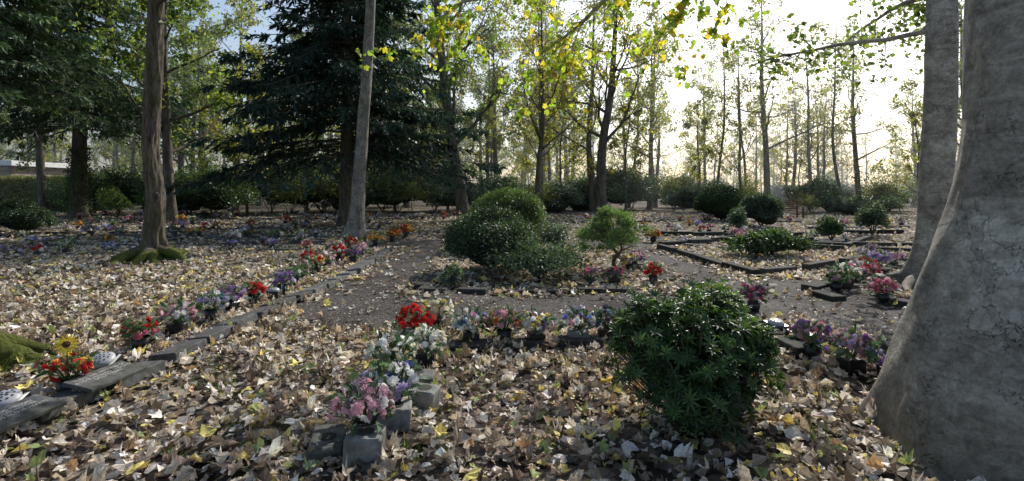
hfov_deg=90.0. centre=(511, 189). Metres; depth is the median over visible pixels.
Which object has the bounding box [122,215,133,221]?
flower bouquet
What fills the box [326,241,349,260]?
flower bouquet
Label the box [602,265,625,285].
flower bouquet
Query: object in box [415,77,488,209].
deciduous tree
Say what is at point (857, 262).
flower bouquet
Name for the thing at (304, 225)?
flower bouquet
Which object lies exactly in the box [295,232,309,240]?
flower bouquet
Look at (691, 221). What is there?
flower bouquet
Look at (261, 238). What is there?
flower bouquet
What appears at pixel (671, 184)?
rhododendron bush
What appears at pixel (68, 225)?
flower bouquet
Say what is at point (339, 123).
deciduous tree
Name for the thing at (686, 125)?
deciduous tree
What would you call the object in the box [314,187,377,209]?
rhododendron bush
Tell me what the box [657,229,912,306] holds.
memorial kerb
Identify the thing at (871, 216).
young shrub
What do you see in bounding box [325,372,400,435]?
flower bouquet
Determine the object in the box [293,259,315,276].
flower bouquet
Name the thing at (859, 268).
flower bouquet
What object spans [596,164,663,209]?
rhododendron bush
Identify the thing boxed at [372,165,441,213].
rhododendron bush
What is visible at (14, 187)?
hedge
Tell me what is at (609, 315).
flower bouquet
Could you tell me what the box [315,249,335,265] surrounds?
flower bouquet
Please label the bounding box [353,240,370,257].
flower bouquet
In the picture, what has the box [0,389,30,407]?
grave flower holder
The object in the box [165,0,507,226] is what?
conifer tree
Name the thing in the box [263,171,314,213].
rhododendron bush
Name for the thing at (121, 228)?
flower bouquet
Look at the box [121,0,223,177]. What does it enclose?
deciduous tree
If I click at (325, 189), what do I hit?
rhododendron bush
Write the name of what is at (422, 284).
memorial kerb
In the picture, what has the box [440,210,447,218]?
flower bouquet
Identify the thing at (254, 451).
fallen leaves
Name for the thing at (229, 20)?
deciduous tree
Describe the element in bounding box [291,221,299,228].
flower bouquet
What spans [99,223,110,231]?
flower bouquet
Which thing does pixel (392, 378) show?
flower bouquet
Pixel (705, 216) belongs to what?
flower bouquet
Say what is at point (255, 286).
flower bouquet
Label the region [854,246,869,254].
flower bouquet
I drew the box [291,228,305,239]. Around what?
flower bouquet
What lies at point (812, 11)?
sky
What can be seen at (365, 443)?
stone vase
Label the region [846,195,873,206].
rhododendron bush
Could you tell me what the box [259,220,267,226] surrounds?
flower bouquet
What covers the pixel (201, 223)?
flower bouquet
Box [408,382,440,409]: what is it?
stone vase
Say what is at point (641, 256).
flower bouquet
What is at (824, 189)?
rhododendron bush
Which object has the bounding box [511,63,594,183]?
deciduous tree
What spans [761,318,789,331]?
grave flower holder
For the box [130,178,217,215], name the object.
rhododendron bush
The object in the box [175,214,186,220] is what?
flower bouquet
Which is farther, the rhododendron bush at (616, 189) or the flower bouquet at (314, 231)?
the rhododendron bush at (616, 189)
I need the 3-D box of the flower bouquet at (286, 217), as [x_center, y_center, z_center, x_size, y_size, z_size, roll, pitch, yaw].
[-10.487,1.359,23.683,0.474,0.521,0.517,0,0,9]
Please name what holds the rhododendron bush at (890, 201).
on the ground at (658, 469)
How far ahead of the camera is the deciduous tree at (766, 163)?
41.58 m
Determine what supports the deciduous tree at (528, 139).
on the ground at (658, 469)
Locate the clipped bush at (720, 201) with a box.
[693,183,745,219]
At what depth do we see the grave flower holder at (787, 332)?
5.22 m
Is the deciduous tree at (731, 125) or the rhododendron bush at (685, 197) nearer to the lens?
the rhododendron bush at (685, 197)
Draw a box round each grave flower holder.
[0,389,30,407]
[81,352,122,374]
[264,287,282,299]
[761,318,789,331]
[785,329,812,341]
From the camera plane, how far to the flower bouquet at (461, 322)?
5.31 m
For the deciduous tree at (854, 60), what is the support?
on the ground at (658, 469)
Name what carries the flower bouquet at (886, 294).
on the gravel path
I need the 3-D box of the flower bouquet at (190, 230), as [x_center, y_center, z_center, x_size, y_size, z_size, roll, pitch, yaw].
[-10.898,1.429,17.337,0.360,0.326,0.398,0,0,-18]
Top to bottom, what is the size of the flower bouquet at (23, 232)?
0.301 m
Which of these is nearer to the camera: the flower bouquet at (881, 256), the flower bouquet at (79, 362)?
the flower bouquet at (79, 362)
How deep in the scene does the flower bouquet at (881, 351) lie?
4.25 m
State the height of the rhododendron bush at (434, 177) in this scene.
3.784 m
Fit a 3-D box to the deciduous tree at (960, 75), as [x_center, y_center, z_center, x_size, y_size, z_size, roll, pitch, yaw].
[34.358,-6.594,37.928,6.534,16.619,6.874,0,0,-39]
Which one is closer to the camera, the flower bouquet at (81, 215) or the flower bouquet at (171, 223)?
the flower bouquet at (171, 223)
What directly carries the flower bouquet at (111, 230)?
on the ground at (658, 469)
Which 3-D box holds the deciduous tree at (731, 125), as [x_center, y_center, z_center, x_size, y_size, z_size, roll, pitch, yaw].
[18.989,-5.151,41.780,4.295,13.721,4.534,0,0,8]
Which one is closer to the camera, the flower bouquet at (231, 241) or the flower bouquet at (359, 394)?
the flower bouquet at (359, 394)
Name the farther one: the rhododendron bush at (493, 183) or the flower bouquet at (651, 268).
the rhododendron bush at (493, 183)
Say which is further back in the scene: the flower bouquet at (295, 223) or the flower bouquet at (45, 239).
the flower bouquet at (295, 223)
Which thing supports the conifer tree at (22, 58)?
on the ground at (658, 469)
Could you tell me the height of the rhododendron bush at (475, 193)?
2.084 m
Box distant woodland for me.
[0,0,961,206]
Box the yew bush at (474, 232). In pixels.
[438,202,541,271]
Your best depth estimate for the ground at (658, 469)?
3.76 m
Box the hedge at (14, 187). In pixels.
[0,173,115,210]
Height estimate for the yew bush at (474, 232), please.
1.387 m
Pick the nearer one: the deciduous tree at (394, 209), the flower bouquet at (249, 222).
the flower bouquet at (249, 222)
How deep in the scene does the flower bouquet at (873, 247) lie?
12.29 m
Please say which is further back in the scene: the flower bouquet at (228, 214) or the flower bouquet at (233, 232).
the flower bouquet at (228, 214)
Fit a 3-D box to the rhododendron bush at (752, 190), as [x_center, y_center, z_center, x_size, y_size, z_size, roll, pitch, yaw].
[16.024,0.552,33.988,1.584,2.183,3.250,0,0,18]
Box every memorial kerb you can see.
[0,247,393,435]
[17,215,909,254]
[401,302,804,356]
[414,258,673,294]
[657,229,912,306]
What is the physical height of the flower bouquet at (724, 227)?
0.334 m
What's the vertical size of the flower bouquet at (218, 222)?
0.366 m
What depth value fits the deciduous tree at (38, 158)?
34.70 m
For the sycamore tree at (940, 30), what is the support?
on the ground at (658, 469)
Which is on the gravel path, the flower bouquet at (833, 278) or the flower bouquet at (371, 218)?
the flower bouquet at (833, 278)
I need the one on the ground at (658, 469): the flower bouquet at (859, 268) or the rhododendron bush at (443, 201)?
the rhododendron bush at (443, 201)
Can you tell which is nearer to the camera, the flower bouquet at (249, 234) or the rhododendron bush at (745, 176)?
the flower bouquet at (249, 234)
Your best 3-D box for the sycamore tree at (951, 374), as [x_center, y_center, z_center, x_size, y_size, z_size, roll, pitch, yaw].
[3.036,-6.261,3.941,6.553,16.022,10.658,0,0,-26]
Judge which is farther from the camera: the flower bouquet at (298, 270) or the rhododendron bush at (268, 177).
the rhododendron bush at (268, 177)
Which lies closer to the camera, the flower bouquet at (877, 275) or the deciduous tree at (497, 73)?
the flower bouquet at (877, 275)
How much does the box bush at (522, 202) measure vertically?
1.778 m
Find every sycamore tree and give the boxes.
[355,0,1023,480]
[494,0,599,201]
[509,0,685,215]
[723,0,962,291]
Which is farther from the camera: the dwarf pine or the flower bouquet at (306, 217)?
the flower bouquet at (306, 217)
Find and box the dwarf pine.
[572,205,654,267]
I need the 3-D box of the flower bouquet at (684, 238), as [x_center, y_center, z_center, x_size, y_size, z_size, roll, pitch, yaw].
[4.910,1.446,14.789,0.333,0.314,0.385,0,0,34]
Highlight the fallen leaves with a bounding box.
[0,211,985,480]
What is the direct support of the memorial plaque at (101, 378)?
on the memorial kerb at (155, 364)
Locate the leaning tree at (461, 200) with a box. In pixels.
[385,0,525,214]
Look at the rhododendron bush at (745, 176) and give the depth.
37.78 m
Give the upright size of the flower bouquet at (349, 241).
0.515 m
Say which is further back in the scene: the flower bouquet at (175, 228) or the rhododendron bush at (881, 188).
the rhododendron bush at (881, 188)
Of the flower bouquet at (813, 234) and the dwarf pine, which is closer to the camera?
the dwarf pine
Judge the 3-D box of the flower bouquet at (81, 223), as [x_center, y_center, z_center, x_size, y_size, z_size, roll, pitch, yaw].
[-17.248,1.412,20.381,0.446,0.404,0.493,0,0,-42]
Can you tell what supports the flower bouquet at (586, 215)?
on the ground at (658, 469)
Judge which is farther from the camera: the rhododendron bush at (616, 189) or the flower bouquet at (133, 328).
the rhododendron bush at (616, 189)
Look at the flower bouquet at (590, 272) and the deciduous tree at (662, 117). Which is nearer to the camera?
the flower bouquet at (590, 272)
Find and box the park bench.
[784,201,803,218]
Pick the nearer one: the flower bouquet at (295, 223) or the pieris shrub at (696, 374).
the pieris shrub at (696, 374)
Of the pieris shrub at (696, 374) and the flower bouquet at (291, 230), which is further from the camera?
the flower bouquet at (291, 230)
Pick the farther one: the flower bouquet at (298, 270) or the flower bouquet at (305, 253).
the flower bouquet at (305, 253)
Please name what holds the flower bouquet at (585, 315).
on the ground at (658, 469)
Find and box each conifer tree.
[0,0,134,231]
[0,0,213,217]
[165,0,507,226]
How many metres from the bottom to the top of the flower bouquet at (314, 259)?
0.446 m
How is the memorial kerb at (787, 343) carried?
on the ground at (658, 469)
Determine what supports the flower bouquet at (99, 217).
on the ground at (658, 469)
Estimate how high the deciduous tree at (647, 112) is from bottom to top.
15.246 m
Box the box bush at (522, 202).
[464,184,547,233]
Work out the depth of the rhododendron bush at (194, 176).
31.65 m
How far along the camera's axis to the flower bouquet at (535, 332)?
5.25 m
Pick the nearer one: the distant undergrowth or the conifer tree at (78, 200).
the conifer tree at (78, 200)
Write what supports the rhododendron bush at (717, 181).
on the ground at (658, 469)
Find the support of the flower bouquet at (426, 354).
on the ground at (658, 469)
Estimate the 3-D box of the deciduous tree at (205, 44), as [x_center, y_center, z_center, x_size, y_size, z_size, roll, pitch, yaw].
[-24.566,-5.907,39.812,5.536,15.254,5.847,0,0,32]
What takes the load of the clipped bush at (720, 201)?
on the ground at (658, 469)
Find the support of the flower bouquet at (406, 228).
on the ground at (658, 469)
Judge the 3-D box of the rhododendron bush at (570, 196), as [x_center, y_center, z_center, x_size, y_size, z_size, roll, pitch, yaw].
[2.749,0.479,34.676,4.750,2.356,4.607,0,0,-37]
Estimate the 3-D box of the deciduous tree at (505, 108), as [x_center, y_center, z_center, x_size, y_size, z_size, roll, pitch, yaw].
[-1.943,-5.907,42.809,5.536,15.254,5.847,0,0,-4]
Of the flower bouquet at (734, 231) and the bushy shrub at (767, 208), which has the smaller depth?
the flower bouquet at (734, 231)
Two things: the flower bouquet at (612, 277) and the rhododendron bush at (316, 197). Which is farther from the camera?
the rhododendron bush at (316, 197)
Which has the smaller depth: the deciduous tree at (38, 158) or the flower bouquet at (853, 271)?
the flower bouquet at (853, 271)
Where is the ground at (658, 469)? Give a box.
[0,191,930,480]
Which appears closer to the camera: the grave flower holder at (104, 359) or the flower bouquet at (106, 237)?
the grave flower holder at (104, 359)
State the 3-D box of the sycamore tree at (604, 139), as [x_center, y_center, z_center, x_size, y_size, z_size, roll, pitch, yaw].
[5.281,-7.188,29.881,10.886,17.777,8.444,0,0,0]
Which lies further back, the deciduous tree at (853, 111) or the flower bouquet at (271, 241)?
the deciduous tree at (853, 111)
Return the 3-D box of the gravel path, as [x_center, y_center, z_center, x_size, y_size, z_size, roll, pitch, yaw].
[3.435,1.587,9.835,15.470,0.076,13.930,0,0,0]
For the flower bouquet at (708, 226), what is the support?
on the ground at (658, 469)
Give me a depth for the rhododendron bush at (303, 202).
35.12 m
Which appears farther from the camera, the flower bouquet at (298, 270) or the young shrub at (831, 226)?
the young shrub at (831, 226)
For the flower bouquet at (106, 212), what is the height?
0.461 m
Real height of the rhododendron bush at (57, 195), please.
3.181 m
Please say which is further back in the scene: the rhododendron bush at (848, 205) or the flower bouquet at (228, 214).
the rhododendron bush at (848, 205)
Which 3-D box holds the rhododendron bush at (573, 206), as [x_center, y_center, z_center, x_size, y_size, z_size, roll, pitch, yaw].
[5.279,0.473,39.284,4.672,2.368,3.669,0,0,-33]
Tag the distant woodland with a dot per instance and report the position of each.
(114, 150)
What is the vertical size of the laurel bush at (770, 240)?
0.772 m
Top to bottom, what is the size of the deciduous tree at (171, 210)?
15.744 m
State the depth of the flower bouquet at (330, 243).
12.53 m
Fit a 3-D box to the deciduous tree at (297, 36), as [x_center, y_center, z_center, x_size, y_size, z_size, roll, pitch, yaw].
[-16.141,-5.907,40.141,5.536,15.254,5.847,0,0,-32]
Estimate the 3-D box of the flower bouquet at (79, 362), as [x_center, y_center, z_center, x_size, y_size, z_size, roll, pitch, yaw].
[-3.436,1.414,3.964,0.415,0.391,0.392,0,0,-42]
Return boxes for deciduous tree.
[0,0,89,209]
[77,0,256,221]
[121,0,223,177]
[160,23,244,209]
[187,0,267,210]
[209,41,289,215]
[273,24,337,209]
[326,65,380,138]
[370,59,442,212]
[384,6,438,207]
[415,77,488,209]
[458,33,520,182]
[464,0,537,180]
[495,0,591,204]
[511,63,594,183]
[537,0,628,211]
[580,72,656,211]
[611,20,687,207]
[611,35,655,207]
[614,7,682,208]
[672,84,738,210]
[693,35,748,183]
[698,0,853,194]
[701,45,767,195]
[718,40,777,187]
[768,17,861,208]
[798,30,915,196]
[803,17,871,190]
[868,77,923,191]
[908,0,963,145]
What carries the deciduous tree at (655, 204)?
on the ground at (658, 469)
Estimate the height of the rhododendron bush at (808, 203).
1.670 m
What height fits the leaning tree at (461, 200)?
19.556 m
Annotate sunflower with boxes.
[53,335,78,379]
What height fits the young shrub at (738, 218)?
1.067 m
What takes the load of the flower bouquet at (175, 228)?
on the ground at (658, 469)
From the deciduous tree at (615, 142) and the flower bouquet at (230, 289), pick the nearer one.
the flower bouquet at (230, 289)
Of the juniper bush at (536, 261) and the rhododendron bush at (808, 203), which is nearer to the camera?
the juniper bush at (536, 261)
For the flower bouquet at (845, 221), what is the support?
on the ground at (658, 469)
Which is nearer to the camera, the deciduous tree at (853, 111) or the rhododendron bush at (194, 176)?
the rhododendron bush at (194, 176)
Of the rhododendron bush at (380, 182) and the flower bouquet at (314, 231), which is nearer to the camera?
the flower bouquet at (314, 231)
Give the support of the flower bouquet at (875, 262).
on the ground at (658, 469)
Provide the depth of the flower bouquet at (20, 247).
12.44 m
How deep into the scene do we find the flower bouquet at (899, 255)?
10.11 m
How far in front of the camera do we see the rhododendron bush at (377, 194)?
34.10 m
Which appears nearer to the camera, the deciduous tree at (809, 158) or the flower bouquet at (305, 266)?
the flower bouquet at (305, 266)
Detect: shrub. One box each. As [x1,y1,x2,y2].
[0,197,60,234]
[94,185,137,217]
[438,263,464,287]
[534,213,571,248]
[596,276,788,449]
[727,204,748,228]
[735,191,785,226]
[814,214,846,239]
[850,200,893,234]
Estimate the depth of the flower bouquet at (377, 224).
20.47 m
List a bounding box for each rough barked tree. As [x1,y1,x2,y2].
[0,329,57,371]
[46,0,269,267]
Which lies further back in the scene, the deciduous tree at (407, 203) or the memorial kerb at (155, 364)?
the deciduous tree at (407, 203)
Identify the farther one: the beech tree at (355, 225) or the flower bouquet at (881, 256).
the beech tree at (355, 225)
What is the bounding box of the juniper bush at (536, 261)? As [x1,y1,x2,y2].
[467,235,604,280]
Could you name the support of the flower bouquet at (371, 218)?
on the ground at (658, 469)
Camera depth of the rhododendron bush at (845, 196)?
35.66 m
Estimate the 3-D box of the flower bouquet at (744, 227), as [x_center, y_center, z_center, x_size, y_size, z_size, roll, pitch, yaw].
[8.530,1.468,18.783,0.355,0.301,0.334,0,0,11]
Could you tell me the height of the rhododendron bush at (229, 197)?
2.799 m
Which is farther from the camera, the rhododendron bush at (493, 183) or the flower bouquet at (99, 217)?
the rhododendron bush at (493, 183)
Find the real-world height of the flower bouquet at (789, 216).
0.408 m
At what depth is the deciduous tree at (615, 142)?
35.90 m
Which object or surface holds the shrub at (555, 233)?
on the ground at (658, 469)
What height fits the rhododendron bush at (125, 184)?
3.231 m
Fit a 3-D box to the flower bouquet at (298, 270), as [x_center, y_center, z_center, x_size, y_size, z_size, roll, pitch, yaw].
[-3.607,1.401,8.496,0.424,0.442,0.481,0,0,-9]
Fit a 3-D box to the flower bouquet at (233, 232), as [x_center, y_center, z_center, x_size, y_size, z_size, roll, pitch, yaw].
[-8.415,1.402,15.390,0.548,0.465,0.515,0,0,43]
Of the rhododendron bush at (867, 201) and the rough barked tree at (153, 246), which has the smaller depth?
the rough barked tree at (153, 246)
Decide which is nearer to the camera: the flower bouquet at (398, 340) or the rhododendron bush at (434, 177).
the flower bouquet at (398, 340)
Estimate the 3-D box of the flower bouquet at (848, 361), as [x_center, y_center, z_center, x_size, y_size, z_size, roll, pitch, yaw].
[2.984,1.371,4.452,0.492,0.493,0.494,0,0,-5]
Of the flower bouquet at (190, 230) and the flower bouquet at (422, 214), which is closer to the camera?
the flower bouquet at (190, 230)
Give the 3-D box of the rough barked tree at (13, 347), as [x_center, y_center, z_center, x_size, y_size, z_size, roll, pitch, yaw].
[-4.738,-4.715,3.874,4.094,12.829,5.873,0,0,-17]
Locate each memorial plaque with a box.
[0,394,66,432]
[62,361,146,392]
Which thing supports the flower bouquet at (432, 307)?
on the ground at (658, 469)
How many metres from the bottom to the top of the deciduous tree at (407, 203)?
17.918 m
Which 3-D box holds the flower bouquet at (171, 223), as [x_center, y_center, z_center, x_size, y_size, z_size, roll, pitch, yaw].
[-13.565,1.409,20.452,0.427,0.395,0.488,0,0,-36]
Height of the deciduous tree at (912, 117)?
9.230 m
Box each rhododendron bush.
[24,179,67,209]
[42,169,114,207]
[55,164,144,212]
[109,160,229,212]
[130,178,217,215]
[184,164,244,213]
[196,170,263,216]
[220,142,307,212]
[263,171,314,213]
[266,166,313,211]
[269,146,372,211]
[270,152,370,212]
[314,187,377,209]
[339,159,437,210]
[365,169,422,211]
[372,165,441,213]
[413,161,472,211]
[422,173,475,210]
[467,183,490,206]
[475,173,527,191]
[512,170,564,206]
[525,180,587,212]
[562,166,660,206]
[570,182,608,209]
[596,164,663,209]
[646,153,712,210]
[659,184,707,211]
[702,178,732,187]
[732,162,762,194]
[741,182,767,196]
[780,175,848,211]
[787,191,826,212]
[822,186,853,211]
[827,195,868,214]
[838,152,916,209]
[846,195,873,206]
[861,184,912,210]
[870,193,907,212]
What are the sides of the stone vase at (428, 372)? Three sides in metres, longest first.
0.291 x 0.202 x 0.172 m
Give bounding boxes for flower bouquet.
[0,243,8,252]
[8,243,26,254]
[17,230,27,235]
[23,235,38,243]
[27,242,46,253]
[33,349,100,392]
[40,237,51,243]
[56,238,75,251]
[60,223,74,230]
[64,236,76,241]
[72,220,84,229]
[75,212,83,218]
[80,223,98,233]
[93,214,103,221]
[99,210,110,214]
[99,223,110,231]
[100,233,116,242]
[100,241,118,251]
[106,226,116,233]
[109,220,120,226]
[115,225,128,233]
[116,315,167,350]
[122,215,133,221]
[136,215,143,221]
[153,294,203,337]
[167,220,177,227]
[168,225,180,235]
[174,219,188,226]
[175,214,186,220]
[183,227,194,233]
[186,215,196,222]
[193,225,205,235]
[194,287,234,321]
[200,220,207,227]
[206,220,216,227]
[213,280,252,312]
[215,221,222,227]
[223,238,237,246]
[224,211,232,217]
[224,229,240,243]
[238,224,253,235]
[243,219,255,227]
[244,228,255,235]
[245,279,266,305]
[257,235,267,243]
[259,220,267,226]
[266,238,280,247]
[267,229,284,240]
[267,266,298,293]
[279,213,291,223]
[283,262,309,284]
[288,228,296,234]
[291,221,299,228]
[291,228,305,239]
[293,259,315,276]
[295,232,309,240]
[298,247,319,264]
[299,239,313,247]
[300,222,307,228]
[302,215,311,221]
[304,252,325,273]
[310,227,321,234]
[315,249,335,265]
[324,237,341,250]
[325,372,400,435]
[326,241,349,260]
[340,233,357,249]
[344,247,363,263]
[349,352,432,406]
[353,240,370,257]
[364,323,421,376]
[365,216,373,223]
[366,230,383,245]
[374,220,385,227]
[383,225,401,241]
[391,303,436,335]
[395,222,416,236]
[401,322,447,367]
[418,296,457,329]
[419,211,426,218]
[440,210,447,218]
[448,305,490,339]
[484,303,523,339]
[514,305,557,339]
[555,302,596,337]
[580,213,589,220]
[581,264,601,285]
[582,304,623,339]
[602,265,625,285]
[618,249,638,271]
[626,250,647,265]
[639,262,663,283]
[643,228,661,242]
[670,222,681,230]
[677,234,687,240]
[685,219,693,226]
[692,219,701,226]
[695,225,704,231]
[699,213,709,219]
[703,222,715,231]
[721,225,728,232]
[730,227,744,236]
[736,276,770,311]
[739,226,748,231]
[784,318,836,359]
[785,214,794,220]
[803,229,820,240]
[816,319,883,375]
[820,266,850,290]
[823,260,861,288]
[839,218,850,225]
[840,232,854,239]
[842,260,865,284]
[847,257,868,267]
[852,254,878,264]
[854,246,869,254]
[859,259,890,282]
[862,249,893,267]
[863,273,895,295]
[863,334,890,374]
[864,242,878,252]
[865,276,902,302]
[883,248,908,264]
[895,217,907,224]
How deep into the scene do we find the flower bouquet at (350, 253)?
11.05 m
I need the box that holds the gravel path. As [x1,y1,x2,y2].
[295,237,905,341]
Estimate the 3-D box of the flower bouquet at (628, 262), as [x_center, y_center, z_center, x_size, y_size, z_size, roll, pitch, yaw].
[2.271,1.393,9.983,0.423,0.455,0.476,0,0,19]
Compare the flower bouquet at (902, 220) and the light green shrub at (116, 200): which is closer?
the flower bouquet at (902, 220)
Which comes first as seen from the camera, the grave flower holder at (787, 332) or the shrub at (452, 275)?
the grave flower holder at (787, 332)
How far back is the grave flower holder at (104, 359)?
4.34 m
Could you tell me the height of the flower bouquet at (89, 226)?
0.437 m
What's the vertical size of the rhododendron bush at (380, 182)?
4.469 m
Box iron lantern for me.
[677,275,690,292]
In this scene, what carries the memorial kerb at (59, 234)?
on the ground at (658, 469)
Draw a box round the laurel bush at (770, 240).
[719,226,823,254]
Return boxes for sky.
[0,0,963,190]
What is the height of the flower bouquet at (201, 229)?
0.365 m
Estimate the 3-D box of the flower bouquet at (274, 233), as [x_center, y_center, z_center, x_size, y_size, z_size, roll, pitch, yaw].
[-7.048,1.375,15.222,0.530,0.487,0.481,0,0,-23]
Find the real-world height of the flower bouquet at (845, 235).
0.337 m
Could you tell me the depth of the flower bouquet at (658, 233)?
15.12 m
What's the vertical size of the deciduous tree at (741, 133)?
12.444 m
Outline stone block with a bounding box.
[306,423,346,466]
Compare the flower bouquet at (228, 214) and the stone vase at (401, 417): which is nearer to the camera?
the stone vase at (401, 417)
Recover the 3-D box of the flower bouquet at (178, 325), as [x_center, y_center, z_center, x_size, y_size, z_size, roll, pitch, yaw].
[-3.594,1.357,5.520,0.434,0.441,0.498,0,0,42]
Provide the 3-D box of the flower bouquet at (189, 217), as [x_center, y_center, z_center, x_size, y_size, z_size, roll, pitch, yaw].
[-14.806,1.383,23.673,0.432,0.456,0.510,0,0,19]
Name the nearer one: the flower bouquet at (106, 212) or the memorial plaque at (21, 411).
the memorial plaque at (21, 411)
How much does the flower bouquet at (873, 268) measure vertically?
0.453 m
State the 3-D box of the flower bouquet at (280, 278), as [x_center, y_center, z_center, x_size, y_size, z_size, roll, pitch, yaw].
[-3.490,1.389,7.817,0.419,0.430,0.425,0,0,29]
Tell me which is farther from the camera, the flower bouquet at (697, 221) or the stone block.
the flower bouquet at (697, 221)
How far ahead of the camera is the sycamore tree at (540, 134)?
25.90 m
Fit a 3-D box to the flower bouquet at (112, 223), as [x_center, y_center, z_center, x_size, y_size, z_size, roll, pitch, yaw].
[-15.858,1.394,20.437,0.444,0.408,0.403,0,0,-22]
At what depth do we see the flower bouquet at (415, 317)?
5.40 m
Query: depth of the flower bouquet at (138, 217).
23.89 m
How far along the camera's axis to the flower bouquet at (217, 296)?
6.01 m
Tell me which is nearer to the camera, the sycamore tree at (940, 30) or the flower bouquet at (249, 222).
the sycamore tree at (940, 30)
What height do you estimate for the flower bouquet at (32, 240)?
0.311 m
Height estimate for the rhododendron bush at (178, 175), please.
3.659 m
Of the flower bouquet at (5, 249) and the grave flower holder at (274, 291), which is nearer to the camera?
the grave flower holder at (274, 291)
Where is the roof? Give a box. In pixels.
[0,160,93,168]
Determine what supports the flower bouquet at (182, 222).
on the ground at (658, 469)
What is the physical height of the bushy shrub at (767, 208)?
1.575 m
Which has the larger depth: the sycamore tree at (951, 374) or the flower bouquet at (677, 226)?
the flower bouquet at (677, 226)
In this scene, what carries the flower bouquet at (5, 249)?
on the ground at (658, 469)
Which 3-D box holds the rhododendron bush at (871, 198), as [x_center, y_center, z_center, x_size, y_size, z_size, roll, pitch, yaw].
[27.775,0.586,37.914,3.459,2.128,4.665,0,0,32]
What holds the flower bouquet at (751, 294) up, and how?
on the gravel path
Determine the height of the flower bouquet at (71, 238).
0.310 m
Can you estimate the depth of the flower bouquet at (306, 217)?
23.56 m
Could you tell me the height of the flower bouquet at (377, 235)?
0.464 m
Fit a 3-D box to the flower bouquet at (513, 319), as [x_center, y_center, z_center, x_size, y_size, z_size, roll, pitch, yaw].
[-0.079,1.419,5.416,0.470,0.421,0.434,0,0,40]
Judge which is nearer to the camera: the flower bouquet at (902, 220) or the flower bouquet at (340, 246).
the flower bouquet at (340, 246)
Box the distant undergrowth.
[102,157,916,207]
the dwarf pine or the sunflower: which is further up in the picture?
the dwarf pine
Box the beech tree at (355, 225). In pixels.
[339,0,375,240]
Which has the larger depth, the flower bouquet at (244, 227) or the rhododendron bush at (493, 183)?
the rhododendron bush at (493, 183)
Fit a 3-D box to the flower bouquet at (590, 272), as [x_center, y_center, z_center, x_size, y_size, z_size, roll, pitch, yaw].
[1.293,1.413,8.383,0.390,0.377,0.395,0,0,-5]
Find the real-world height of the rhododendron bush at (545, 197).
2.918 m
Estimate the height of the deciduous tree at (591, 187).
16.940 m
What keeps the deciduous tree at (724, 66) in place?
on the ground at (658, 469)
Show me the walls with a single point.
(8, 170)
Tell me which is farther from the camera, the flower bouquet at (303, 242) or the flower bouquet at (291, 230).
the flower bouquet at (291, 230)
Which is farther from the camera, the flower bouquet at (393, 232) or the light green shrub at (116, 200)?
the light green shrub at (116, 200)
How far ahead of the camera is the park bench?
28.22 m
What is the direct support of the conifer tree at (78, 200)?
on the ground at (658, 469)
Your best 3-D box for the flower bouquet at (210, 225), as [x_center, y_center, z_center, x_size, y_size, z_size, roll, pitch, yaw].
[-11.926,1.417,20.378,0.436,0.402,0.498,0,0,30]
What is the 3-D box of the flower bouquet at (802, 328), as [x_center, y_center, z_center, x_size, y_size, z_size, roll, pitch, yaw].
[2.867,1.420,4.852,0.453,0.394,0.463,0,0,-17]
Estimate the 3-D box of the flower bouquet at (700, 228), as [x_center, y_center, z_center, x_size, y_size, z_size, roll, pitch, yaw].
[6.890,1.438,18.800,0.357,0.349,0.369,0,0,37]
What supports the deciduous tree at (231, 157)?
on the ground at (658, 469)
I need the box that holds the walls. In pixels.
[0,166,69,176]
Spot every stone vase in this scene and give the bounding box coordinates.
[343,424,385,471]
[377,399,411,431]
[398,369,433,389]
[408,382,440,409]
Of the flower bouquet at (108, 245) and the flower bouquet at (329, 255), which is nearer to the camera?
the flower bouquet at (329, 255)
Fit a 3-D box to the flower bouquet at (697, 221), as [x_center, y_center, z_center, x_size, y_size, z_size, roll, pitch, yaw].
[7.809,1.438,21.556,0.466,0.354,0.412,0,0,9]
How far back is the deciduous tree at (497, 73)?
37.76 m
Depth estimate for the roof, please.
47.72 m
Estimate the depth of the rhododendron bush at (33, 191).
36.85 m
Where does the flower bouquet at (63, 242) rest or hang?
on the ground at (658, 469)
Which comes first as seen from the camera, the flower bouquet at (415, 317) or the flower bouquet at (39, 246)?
the flower bouquet at (415, 317)
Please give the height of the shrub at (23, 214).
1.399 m

